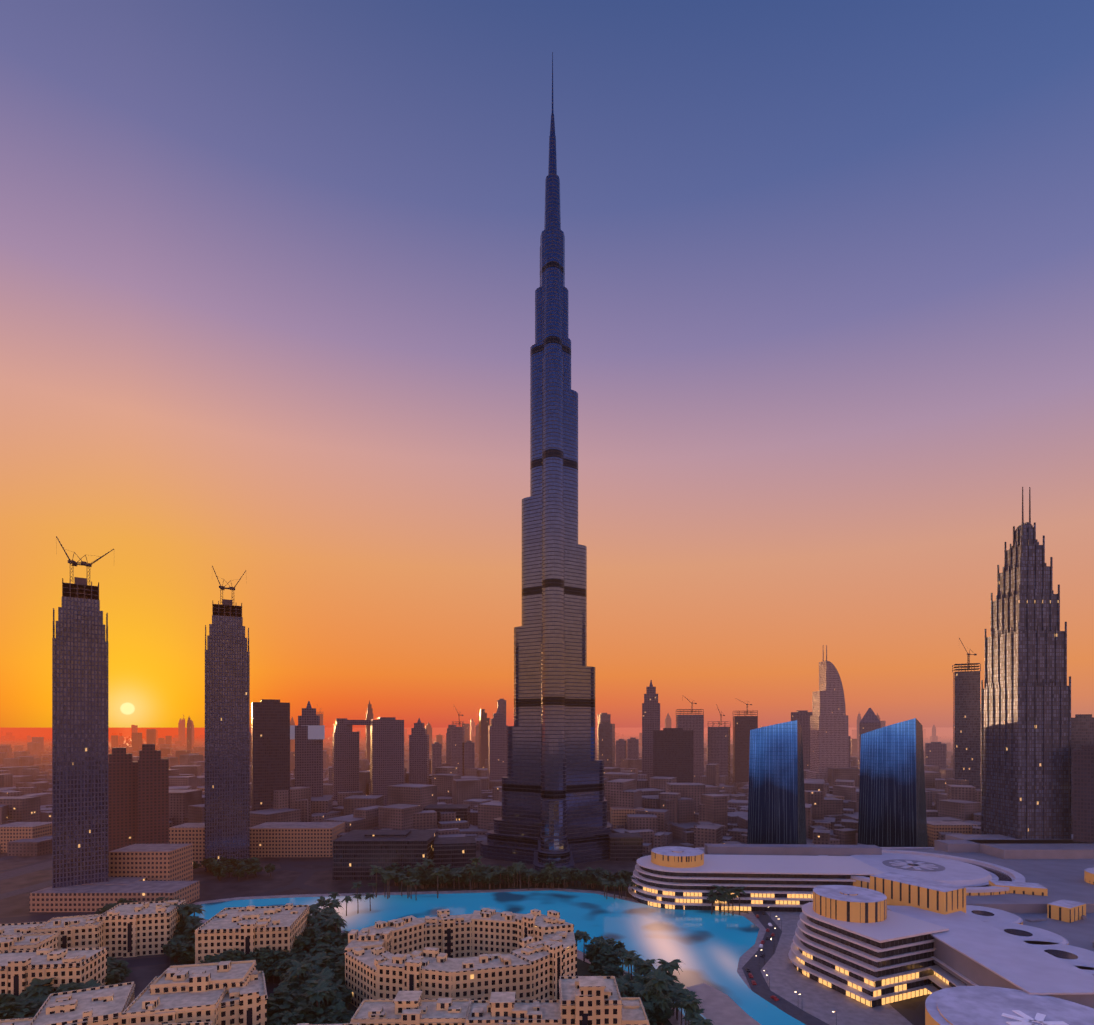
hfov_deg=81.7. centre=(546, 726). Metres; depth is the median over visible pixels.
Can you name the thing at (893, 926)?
terrace slabs
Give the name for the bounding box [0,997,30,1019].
tree
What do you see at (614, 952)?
palm
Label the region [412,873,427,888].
tree
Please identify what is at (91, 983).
palm
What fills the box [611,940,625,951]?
tree
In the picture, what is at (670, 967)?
palm
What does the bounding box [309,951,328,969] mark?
palm
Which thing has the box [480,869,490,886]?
palm
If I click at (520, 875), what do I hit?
tree
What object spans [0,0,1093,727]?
sky
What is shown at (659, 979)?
palm
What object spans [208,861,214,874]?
tree
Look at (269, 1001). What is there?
tree
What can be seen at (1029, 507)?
deco spires
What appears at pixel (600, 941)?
palm
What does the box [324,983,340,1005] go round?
palm
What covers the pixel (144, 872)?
tan blocks
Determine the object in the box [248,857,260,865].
tree
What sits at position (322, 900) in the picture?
palm
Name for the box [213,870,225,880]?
tree
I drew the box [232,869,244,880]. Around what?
tree
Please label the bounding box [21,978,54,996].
tree
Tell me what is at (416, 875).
palm
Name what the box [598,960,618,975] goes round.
tree
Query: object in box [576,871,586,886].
tree
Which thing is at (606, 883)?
palm
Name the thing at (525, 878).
tree
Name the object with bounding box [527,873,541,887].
tree
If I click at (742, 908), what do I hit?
terrace glass
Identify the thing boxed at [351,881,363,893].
palm
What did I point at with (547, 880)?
tree
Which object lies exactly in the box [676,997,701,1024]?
palm
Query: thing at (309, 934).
tree
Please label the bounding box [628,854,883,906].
terrace slabs
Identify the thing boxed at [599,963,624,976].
tree
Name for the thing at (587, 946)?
palm
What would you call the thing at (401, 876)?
palm
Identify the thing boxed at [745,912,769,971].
cars
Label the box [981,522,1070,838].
deco tower
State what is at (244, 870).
tree
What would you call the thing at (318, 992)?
palm
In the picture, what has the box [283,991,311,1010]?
tree
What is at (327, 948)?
tree
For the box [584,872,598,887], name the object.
tree
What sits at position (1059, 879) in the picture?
mall
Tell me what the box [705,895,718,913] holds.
palm
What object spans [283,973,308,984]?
palm
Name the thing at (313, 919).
palm
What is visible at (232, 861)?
tree
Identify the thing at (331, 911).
palm
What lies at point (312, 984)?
palm
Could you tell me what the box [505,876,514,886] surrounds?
tree
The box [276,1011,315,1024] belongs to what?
tree
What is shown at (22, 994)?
tree
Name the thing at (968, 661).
cranes
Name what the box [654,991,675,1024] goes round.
palm
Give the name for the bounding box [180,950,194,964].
tree
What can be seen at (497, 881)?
tree
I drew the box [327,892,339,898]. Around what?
palm
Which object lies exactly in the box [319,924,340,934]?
tree
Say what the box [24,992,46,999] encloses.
palm
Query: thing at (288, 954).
tree
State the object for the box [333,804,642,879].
dark low blocks
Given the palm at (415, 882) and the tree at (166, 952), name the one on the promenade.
the palm at (415, 882)
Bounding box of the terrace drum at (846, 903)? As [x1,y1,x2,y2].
[813,885,886,922]
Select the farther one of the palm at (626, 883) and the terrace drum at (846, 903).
the palm at (626, 883)
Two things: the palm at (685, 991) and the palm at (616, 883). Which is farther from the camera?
the palm at (616, 883)
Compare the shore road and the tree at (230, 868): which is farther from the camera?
the tree at (230, 868)
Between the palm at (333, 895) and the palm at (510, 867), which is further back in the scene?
the palm at (510, 867)
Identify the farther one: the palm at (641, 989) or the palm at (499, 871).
the palm at (499, 871)
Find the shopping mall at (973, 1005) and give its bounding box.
[870,872,1093,1024]
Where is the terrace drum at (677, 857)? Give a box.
[651,846,703,867]
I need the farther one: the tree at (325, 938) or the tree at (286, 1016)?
the tree at (325, 938)
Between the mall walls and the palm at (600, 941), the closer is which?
the palm at (600, 941)
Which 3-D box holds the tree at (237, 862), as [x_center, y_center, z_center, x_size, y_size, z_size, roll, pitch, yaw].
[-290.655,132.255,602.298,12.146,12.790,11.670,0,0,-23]
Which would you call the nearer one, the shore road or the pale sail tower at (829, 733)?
the shore road
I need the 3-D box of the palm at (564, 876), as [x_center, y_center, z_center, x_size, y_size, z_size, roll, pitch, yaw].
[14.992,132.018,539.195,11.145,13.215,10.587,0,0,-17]
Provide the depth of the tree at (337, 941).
376.11 m
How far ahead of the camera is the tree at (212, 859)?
599.34 m
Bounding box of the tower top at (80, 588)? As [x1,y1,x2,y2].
[62,577,98,599]
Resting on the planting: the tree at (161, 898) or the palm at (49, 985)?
the palm at (49, 985)
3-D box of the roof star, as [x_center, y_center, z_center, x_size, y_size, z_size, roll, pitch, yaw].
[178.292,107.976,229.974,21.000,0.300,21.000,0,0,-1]
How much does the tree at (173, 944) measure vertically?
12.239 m
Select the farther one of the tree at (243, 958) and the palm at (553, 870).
the palm at (553, 870)
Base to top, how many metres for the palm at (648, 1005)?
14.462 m
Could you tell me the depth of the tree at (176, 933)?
395.29 m
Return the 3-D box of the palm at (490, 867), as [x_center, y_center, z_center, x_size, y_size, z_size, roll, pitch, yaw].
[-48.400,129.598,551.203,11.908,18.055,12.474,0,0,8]
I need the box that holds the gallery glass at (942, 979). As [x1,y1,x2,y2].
[929,964,967,993]
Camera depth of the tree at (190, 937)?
383.23 m
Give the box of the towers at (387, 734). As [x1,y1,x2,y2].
[0,680,980,805]
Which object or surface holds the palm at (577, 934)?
on the promenade
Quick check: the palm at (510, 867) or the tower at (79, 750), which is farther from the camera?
the palm at (510, 867)
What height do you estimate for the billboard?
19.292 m
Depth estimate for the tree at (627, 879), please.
534.93 m
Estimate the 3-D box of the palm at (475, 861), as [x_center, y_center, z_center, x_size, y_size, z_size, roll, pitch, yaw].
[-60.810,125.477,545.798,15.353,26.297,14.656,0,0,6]
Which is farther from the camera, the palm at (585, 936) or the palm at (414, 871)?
the palm at (414, 871)
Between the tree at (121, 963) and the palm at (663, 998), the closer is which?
the palm at (663, 998)
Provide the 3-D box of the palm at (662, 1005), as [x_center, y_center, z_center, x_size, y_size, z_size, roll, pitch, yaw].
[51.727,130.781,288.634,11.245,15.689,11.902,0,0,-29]
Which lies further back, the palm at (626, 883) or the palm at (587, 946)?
the palm at (626, 883)
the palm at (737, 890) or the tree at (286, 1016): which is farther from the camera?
the palm at (737, 890)
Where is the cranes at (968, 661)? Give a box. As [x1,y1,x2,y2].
[183,638,976,724]
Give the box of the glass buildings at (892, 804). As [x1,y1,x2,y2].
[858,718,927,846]
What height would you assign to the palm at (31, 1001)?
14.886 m
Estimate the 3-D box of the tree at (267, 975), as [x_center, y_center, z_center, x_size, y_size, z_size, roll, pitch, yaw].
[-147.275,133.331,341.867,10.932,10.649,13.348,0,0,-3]
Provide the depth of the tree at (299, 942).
368.88 m
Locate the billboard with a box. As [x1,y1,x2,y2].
[290,725,324,738]
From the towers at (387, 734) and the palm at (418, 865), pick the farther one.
the towers at (387, 734)
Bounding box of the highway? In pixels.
[0,856,51,899]
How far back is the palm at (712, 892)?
470.88 m
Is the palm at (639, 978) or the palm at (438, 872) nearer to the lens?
the palm at (639, 978)
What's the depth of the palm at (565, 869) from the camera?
542.60 m
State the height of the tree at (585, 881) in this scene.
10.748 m
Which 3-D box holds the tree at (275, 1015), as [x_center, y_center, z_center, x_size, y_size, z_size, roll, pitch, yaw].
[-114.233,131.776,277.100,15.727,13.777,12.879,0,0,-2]
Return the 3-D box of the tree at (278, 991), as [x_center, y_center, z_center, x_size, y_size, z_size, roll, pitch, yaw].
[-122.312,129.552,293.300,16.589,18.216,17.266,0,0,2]
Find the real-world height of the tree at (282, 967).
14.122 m
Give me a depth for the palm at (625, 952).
342.54 m
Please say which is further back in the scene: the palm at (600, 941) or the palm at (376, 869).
the palm at (376, 869)
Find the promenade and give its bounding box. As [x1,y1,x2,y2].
[193,888,757,1024]
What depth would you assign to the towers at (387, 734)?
1213.98 m
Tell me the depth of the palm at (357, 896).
467.49 m
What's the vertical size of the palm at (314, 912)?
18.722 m
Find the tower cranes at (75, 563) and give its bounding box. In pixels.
[56,536,113,584]
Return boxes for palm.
[15,999,38,1005]
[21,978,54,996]
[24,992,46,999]
[25,996,47,1010]
[27,984,56,994]
[54,984,75,992]
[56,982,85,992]
[74,979,103,988]
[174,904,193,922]
[183,916,203,929]
[183,923,200,933]
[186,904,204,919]
[278,980,299,987]
[282,971,308,987]
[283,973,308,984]
[284,960,314,984]
[300,980,334,1008]
[302,923,321,934]
[304,976,333,1003]
[306,912,324,925]
[306,966,337,980]
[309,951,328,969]
[310,908,328,924]
[317,896,335,908]
[317,916,334,928]
[319,908,336,913]
[322,912,339,918]
[324,899,342,909]
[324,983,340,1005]
[324,992,345,1005]
[325,914,348,931]
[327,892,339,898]
[336,979,346,991]
[341,896,352,915]
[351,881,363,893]
[352,893,363,913]
[364,893,376,910]
[367,883,378,896]
[368,865,382,896]
[379,871,394,898]
[388,870,397,897]
[397,873,405,895]
[401,876,412,897]
[403,865,411,872]
[403,877,416,898]
[407,869,421,888]
[410,869,422,888]
[410,880,420,899]
[413,862,426,887]
[421,858,434,869]
[430,868,443,897]
[441,864,449,886]
[450,869,463,888]
[464,867,475,889]
[467,868,481,888]
[469,856,482,886]
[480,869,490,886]
[483,872,494,889]
[486,864,495,869]
[494,867,505,888]
[502,869,513,888]
[506,864,515,886]
[511,862,525,888]
[512,861,523,886]
[522,868,534,889]
[542,861,556,887]
[548,867,559,888]
[559,873,569,888]
[560,866,572,887]
[574,930,581,942]
[577,931,591,960]
[582,944,595,950]
[590,939,607,951]
[597,942,614,954]
[602,880,610,898]
[608,948,619,957]
[609,881,620,898]
[614,947,624,975]
[615,977,633,993]
[616,879,623,897]
[617,948,638,972]
[620,881,633,898]
[620,954,642,979]
[625,973,634,978]
[628,971,654,984]
[628,982,656,1001]
[632,959,655,973]
[636,966,650,975]
[642,1001,655,1012]
[644,968,672,1024]
[650,993,671,1024]
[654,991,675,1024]
[656,959,682,977]
[668,983,684,1018]
[672,994,684,1024]
[676,988,702,1024]
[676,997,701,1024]
[679,993,701,1012]
[680,1006,705,1023]
[690,1012,712,1024]
[705,889,718,912]
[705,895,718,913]
[712,885,727,911]
[718,894,728,914]
[721,889,735,912]
[725,893,740,915]
[732,886,745,914]
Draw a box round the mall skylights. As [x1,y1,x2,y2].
[965,862,1077,958]
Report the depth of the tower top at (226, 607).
624.04 m
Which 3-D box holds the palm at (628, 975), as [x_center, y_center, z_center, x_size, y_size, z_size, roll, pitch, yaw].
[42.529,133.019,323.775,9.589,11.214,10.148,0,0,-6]
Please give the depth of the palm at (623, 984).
298.11 m
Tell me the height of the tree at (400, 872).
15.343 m
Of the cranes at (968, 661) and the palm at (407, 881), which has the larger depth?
the cranes at (968, 661)
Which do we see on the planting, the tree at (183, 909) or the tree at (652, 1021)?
the tree at (183, 909)
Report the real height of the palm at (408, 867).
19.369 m
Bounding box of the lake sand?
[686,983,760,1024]
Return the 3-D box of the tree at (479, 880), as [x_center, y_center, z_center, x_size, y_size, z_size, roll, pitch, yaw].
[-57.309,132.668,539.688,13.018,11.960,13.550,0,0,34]
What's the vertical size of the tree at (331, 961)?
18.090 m
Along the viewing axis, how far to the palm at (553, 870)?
539.34 m
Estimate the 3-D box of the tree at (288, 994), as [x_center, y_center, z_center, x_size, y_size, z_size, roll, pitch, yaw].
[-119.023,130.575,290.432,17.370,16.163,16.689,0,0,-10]
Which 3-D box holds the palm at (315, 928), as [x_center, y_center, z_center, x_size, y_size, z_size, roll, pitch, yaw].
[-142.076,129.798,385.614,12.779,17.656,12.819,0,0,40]
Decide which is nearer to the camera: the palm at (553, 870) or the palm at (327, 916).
the palm at (327, 916)
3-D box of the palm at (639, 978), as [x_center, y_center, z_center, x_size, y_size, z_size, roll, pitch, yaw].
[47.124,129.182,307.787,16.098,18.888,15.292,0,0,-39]
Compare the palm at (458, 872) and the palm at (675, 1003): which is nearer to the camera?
the palm at (675, 1003)
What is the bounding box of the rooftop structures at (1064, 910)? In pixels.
[852,859,1093,944]
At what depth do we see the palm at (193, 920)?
398.50 m
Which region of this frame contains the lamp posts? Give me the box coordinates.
[763,907,836,1024]
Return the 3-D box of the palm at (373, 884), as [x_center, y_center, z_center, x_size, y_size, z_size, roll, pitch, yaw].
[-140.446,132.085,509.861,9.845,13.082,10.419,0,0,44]
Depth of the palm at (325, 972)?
304.15 m
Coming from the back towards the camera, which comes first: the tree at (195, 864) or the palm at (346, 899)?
the tree at (195, 864)
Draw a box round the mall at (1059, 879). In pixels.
[700,848,1093,951]
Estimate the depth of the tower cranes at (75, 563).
509.18 m
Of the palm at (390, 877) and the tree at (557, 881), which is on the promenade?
the palm at (390, 877)
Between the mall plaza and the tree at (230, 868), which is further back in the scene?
the tree at (230, 868)
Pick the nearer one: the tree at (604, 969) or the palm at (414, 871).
the tree at (604, 969)
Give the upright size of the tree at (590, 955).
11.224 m
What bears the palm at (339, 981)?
on the lane
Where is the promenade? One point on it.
(673, 1020)
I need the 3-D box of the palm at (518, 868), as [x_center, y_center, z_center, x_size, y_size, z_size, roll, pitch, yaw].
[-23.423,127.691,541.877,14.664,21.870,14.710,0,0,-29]
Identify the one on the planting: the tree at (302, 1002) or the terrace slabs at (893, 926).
the tree at (302, 1002)
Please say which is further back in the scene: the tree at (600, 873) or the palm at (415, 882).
the tree at (600, 873)
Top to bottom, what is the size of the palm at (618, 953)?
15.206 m
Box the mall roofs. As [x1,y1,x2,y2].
[882,834,1093,1008]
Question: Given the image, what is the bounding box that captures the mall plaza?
[737,911,912,1024]
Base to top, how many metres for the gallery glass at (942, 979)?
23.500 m
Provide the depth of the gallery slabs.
316.72 m
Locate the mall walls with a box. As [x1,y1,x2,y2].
[704,840,1083,855]
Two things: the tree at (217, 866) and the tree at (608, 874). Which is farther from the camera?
the tree at (217, 866)
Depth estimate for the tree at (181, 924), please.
400.27 m
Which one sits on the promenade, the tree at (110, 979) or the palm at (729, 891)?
the palm at (729, 891)
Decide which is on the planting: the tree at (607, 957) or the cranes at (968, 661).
the tree at (607, 957)
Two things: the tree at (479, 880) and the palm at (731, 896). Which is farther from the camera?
the tree at (479, 880)
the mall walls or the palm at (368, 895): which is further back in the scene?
the mall walls
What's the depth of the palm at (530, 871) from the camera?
534.94 m
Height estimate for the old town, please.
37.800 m
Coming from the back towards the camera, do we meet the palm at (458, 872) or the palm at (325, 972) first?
the palm at (458, 872)
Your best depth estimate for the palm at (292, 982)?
305.29 m
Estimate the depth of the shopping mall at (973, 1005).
253.31 m
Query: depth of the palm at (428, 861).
549.33 m
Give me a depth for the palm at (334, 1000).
290.58 m
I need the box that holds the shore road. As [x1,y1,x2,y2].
[742,911,828,1024]
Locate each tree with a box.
[0,993,17,1003]
[0,994,14,1002]
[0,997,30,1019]
[0,1003,9,1017]
[0,1011,15,1019]
[9,1004,40,1018]
[13,988,54,1000]
[94,903,115,913]
[105,969,125,984]
[107,957,119,966]
[107,959,132,983]
[107,966,121,977]
[114,967,129,979]
[115,898,126,903]
[151,896,171,901]
[162,934,187,956]
[164,944,177,961]
[168,941,183,961]
[170,941,194,959]
[172,929,182,937]
[176,915,199,931]
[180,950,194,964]
[183,932,194,943]
[193,861,200,868]
[200,857,211,871]
[200,954,217,963]
[203,858,218,872]
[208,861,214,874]
[210,862,227,878]
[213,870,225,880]
[213,949,241,962]
[223,865,236,876]
[224,857,238,864]
[231,953,248,960]
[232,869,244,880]
[235,858,247,865]
[236,862,248,875]
[240,865,253,878]
[245,951,272,965]
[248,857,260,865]
[250,862,262,876]
[250,945,274,957]
[256,953,282,968]
[256,960,278,981]
[263,963,278,982]
[264,863,275,876]
[267,997,286,1019]
[267,1004,279,1021]
[267,1009,295,1024]
[267,1010,292,1024]
[269,1005,284,1018]
[270,984,298,1004]
[272,959,293,979]
[273,950,287,960]
[275,991,303,1006]
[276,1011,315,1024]
[279,948,293,956]
[282,983,300,990]
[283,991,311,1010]
[290,1002,324,1024]
[291,947,305,956]
[293,934,310,949]
[297,999,323,1015]
[304,932,317,948]
[307,932,338,949]
[310,943,336,955]
[311,956,336,969]
[314,1016,337,1023]
[317,1012,339,1023]
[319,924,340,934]
[324,991,348,1007]
[325,930,337,937]
[325,1002,353,1023]
[328,947,344,961]
[330,937,342,946]
[331,930,348,945]
[332,959,344,977]
[335,967,344,979]
[341,985,352,1004]
[381,866,394,885]
[386,862,404,883]
[392,868,405,885]
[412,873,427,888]
[417,876,429,889]
[423,871,434,887]
[426,867,436,885]
[438,869,449,887]
[473,876,485,888]
[484,873,495,888]
[487,875,500,888]
[503,874,512,882]
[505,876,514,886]
[515,869,525,884]
[523,876,534,886]
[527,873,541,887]
[538,870,547,887]
[541,872,553,887]
[554,875,565,887]
[567,868,577,885]
[569,868,580,885]
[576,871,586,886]
[581,877,591,887]
[583,867,596,873]
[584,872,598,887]
[584,948,598,962]
[587,960,601,973]
[588,936,613,952]
[594,965,612,975]
[595,876,606,890]
[595,950,622,966]
[597,869,615,877]
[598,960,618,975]
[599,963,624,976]
[601,872,614,883]
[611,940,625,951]
[616,870,632,887]
[616,975,634,982]
[620,990,632,996]
[623,875,630,886]
[638,986,666,998]
[646,1013,656,1024]
[652,1004,673,1023]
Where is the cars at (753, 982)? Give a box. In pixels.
[748,914,778,1000]
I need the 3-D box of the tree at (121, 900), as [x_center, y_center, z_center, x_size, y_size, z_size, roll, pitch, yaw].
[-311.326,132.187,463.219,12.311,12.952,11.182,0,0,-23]
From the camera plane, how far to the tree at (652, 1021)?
280.49 m
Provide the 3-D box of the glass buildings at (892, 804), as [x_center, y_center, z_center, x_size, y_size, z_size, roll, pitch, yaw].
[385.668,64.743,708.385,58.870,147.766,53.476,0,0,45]
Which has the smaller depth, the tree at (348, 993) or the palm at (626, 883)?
the tree at (348, 993)
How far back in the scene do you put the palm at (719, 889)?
470.34 m
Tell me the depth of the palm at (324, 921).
393.12 m
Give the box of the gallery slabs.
[925,948,978,992]
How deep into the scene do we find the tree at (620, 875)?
539.54 m
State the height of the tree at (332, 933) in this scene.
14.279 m
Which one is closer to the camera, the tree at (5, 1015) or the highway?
the tree at (5, 1015)
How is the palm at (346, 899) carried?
on the promenade
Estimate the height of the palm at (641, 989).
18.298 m
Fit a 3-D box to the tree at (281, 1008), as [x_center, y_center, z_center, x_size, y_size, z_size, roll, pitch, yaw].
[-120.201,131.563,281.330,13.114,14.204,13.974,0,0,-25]
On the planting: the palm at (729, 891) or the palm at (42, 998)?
the palm at (42, 998)
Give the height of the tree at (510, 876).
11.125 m
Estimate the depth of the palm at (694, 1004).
279.25 m
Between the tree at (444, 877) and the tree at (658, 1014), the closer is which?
the tree at (658, 1014)
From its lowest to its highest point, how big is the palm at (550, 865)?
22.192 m
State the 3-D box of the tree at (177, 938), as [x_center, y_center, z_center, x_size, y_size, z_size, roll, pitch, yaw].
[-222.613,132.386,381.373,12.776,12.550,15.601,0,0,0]
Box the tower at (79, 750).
[52,597,107,887]
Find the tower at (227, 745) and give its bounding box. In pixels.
[205,615,249,871]
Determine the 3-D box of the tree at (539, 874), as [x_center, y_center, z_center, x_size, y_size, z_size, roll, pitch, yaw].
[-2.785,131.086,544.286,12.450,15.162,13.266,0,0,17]
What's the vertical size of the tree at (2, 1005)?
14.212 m
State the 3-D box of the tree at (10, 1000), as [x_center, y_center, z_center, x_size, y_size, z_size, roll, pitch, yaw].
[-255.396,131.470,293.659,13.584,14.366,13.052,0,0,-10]
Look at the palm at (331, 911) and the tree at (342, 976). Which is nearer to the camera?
the tree at (342, 976)
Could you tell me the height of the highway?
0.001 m
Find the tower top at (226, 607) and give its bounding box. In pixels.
[212,599,241,616]
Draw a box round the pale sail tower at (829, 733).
[806,645,847,782]
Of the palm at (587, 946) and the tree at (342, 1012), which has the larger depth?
the palm at (587, 946)
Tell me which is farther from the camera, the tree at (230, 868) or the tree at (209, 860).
the tree at (209, 860)
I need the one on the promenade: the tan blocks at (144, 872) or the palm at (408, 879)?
the palm at (408, 879)
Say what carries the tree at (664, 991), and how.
on the planting
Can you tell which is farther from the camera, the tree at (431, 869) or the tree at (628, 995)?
the tree at (431, 869)
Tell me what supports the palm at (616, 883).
on the promenade
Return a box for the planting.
[170,880,671,1024]
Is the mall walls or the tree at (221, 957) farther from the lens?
the mall walls
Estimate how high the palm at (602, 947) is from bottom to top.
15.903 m
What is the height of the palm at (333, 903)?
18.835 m
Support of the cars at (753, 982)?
on the shore road
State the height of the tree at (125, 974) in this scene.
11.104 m
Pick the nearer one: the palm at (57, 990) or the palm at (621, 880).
the palm at (57, 990)
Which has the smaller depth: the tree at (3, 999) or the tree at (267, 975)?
the tree at (3, 999)
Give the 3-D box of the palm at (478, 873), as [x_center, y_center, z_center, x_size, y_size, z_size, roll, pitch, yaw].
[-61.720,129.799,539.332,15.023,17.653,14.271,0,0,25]
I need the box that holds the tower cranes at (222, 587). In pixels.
[212,566,245,603]
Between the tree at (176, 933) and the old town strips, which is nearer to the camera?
the old town strips
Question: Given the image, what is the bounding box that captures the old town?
[0,900,649,1024]
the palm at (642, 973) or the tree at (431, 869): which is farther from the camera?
the tree at (431, 869)
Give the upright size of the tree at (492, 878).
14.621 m
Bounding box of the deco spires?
[1022,487,1030,523]
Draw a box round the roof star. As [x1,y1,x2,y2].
[1002,1010,1068,1024]
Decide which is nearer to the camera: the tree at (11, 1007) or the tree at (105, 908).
the tree at (11, 1007)
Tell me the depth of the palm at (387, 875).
507.36 m
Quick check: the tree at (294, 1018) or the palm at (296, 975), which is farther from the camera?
the palm at (296, 975)
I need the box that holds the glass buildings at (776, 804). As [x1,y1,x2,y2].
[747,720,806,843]
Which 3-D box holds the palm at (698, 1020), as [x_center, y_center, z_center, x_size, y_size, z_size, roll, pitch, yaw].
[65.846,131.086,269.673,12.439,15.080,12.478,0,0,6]
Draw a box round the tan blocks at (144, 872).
[0,786,978,911]
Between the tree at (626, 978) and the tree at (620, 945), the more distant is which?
the tree at (620, 945)
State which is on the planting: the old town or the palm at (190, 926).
the palm at (190, 926)
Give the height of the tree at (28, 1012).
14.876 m
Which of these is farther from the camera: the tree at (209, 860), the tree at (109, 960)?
the tree at (209, 860)
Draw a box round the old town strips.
[14,923,587,1024]
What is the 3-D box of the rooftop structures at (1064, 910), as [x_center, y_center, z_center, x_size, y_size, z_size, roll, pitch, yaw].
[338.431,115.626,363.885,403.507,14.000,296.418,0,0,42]
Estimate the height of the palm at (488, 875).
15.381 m
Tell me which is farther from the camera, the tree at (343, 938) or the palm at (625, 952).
the tree at (343, 938)
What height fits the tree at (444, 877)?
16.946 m
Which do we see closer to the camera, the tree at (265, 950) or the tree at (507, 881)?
the tree at (265, 950)
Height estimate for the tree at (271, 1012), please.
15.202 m
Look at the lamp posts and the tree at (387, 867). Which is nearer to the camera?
the lamp posts
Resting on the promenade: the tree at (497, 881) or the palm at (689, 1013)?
the palm at (689, 1013)
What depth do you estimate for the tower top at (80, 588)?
507.32 m
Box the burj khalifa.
[480,52,611,882]
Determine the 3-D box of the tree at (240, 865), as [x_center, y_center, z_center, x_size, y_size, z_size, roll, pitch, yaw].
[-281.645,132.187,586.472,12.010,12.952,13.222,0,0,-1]
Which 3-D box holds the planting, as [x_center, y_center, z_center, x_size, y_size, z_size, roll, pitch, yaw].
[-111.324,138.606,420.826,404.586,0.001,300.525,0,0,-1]
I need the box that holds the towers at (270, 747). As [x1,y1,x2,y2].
[6,699,1093,842]
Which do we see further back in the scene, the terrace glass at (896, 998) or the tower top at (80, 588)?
the tower top at (80, 588)
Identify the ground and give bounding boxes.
[0,727,952,1024]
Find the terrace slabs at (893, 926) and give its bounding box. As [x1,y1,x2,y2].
[788,902,948,1000]
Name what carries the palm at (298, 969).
on the planting
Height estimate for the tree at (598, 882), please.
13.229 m
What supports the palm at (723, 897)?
on the promenade
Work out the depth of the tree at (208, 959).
343.69 m
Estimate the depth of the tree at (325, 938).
370.54 m
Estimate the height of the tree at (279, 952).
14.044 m
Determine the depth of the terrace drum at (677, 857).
501.52 m
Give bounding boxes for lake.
[190,890,805,1024]
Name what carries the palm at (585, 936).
on the promenade
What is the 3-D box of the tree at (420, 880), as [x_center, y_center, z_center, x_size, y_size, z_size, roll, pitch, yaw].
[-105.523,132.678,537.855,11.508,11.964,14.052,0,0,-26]
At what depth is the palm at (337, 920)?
391.03 m
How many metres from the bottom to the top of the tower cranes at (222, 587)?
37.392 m
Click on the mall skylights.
(1018, 932)
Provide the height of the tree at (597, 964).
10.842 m
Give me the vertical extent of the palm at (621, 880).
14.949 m
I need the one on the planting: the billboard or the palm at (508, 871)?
the palm at (508, 871)
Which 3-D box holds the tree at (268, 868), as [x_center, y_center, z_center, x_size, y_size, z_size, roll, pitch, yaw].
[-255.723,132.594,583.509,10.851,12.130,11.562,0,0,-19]
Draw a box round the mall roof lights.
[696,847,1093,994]
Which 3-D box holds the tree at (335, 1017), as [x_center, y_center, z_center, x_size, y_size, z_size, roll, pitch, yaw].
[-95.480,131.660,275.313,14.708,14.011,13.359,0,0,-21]
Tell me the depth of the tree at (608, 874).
535.56 m
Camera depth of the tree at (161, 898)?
461.54 m
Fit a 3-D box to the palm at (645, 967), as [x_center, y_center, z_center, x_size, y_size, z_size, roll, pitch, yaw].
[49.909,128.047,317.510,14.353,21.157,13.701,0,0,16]
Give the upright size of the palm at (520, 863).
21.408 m
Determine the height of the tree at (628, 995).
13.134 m
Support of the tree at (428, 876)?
on the planting
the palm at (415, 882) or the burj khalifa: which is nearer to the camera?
the palm at (415, 882)
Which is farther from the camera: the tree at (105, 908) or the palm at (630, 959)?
the tree at (105, 908)
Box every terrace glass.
[631,866,870,911]
[794,915,937,1007]

